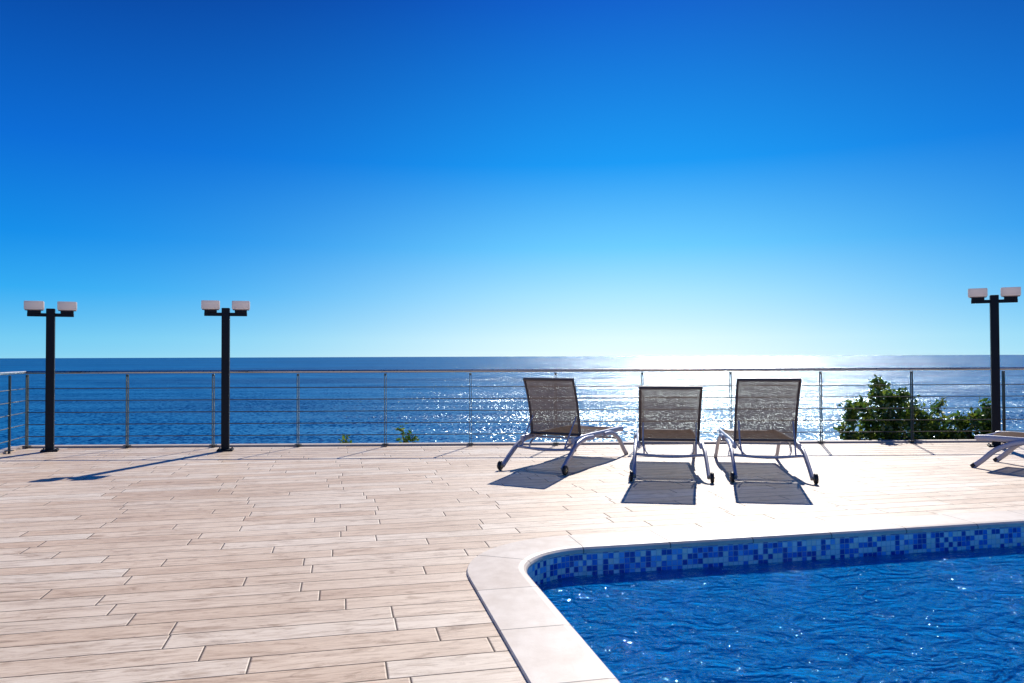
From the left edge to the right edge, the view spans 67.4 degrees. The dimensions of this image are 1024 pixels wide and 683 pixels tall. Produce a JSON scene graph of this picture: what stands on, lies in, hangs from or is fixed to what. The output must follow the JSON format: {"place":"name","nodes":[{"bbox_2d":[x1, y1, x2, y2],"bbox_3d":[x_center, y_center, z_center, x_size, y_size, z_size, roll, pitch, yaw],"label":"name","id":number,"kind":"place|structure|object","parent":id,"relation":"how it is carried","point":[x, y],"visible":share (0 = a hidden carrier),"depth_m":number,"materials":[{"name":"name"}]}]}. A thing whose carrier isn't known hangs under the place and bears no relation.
{"place":"outdoors","nodes":[
{"label":"outdoors","id":0,"kind":"place"},
{"bbox_2d":[0,442,1023,682],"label":"terrace deck","id":1,"kind":"structure","parent":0,"point":[330,564],"depth_m":5.64,"materials":[{"name":"brown wood"}]},
{"bbox_2d":[24,301,76,451],"bbox_3d":[-6.188,0.466,10.293,0.609,2.007,0.200,0,-1,-25],"label":"lamp post","id":2,"kind":"object","parent":1,"relation":"on","point":[36,308],"visible":1,"depth_m":10.25,"materials":[{"name":"black metal"}]},
{"bbox_2d":[201,300,249,451],"bbox_3d":[-3.838,0.457,10.293,0.609,2.007,0.200,0,-1,-14],"label":"lamp post","id":3,"kind":"object","parent":1,"relation":"on","point":[212,307],"visible":1,"depth_m":10.25,"materials":[{"name":"black metal"}]},
{"bbox_2d":[0,439,991,454],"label":"deck edging","id":4,"kind":"object","parent":1,"relation":"on","point":[14,448],"visible":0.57,"depth_m":10.79,"materials":[{"name":"stone"}]},
{"bbox_2d":[0,367,1023,453],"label":"metal railing","id":5,"kind":"object","parent":1,"relation":"on","point":[213,423],"visible":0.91,"depth_m":10.72,"materials":[{"name":"metal"}]},
{"bbox_2d":[497,378,627,474],"bbox_3d":[0.667,0.926,9.062,0.834,1.023,1.976,-1,-1,29],"label":"sun lounger","id":6,"kind":"object","parent":1,"relation":"on","point":[553,405],"visible":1,"depth_m":8.71,"materials":[{"name":"fabric"}]},
{"bbox_2d":[629,386,714,482],"bbox_3d":[1.720,0.942,8.518,0.834,0.964,1.976,0,-1,9],"label":"sun lounger","id":7,"kind":"object","parent":1,"relation":"on","point":[669,414],"visible":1,"depth_m":7.90,"materials":[{"name":"fabric"}]},
{"bbox_2d":[467,510,1023,682],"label":"swimming pool","id":8,"kind":"structure","parent":1,"relation":"in","point":[937,598],"depth_m":4.36,"materials":[{"name":"liquid"}]},
{"bbox_2d":[714,378,818,483],"bbox_3d":[2.700,0.900,8.428,0.834,1.038,1.976,0,-1,9],"label":"sun lounger","id":9,"kind":"object","parent":1,"relation":"on","point":[766,411],"visible":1,"depth_m":7.89,"materials":[{"name":"fabric"}]},
{"bbox_2d":[968,287,1020,446],"bbox_3d":[6.571,0.349,10.445,0.609,2.158,0.200,-1,-1,26],"label":"lamp post","id":10,"kind":"object","parent":1,"relation":"on","point":[1008,294],"visible":0.91,"depth_m":10.40,"materials":[{"name":"black metal"}]},
{"bbox_2d":[970,431,1023,467],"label":"sun lounger","id":11,"kind":"object","parent":1,"relation":"on","point":[1014,440],"visible":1,"depth_m":8.42,"materials":[{"name":"metal"}]},
{"bbox_2d":[0,355,1023,449],"bbox_3d":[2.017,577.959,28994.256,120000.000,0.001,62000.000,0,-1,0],"label":"sea","id":12,"kind":"structure","parent":0,"point":[161,404],"depth_m":442.68,"materials":[{"name":"liquid"}]},
{"bbox_2d":[0,0,1023,357],"label":"sky","id":13,"kind":"structure","parent":0,"point":[375,178],"materials":[{"name":"blue"}]},
{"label":"hillside terrain","id":14,"kind":"structure","parent":0,"visible":0},
{"bbox_2d":[338,435,351,442],"bbox_3d":[-2.480,1.937,11.613,0.310,1.095,0.261,0,-1,-22],"label":"shrub","id":15,"kind":"object","parent":14,"relation":"on","point":[343,438],"visible":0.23,"depth_m":11.56,"materials":[{"name":"green plant"}]},
{"bbox_2d":[395,423,418,442],"bbox_3d":[-1.544,1.879,11.579,0.327,1.301,0.472,-1,-2,44],"label":"shrub","id":16,"kind":"object","parent":14,"relation":"on","point":[408,437],"visible":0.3,"depth_m":11.56,"materials":[{"name":"green plant"}]},
{"bbox_2d":[833,374,948,439],"bbox_3d":[5.871,1.525,11.812,1.807,2.047,1.058,0,-1,0],"label":"shrub","id":17,"kind":"object","parent":14,"relation":"on","point":[884,420],"visible":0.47,"depth_m":11.70,"materials":[{"name":"green plant"}]},
{"bbox_2d":[930,397,990,439],"bbox_3d":[6.890,1.692,11.666,1.181,1.751,0.897,0,-1,0],"label":"shrub","id":18,"kind":"object","parent":14,"relation":"on","point":[975,425],"visible":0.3,"depth_m":11.73,"materials":[{"name":"green plant"}]}
]}

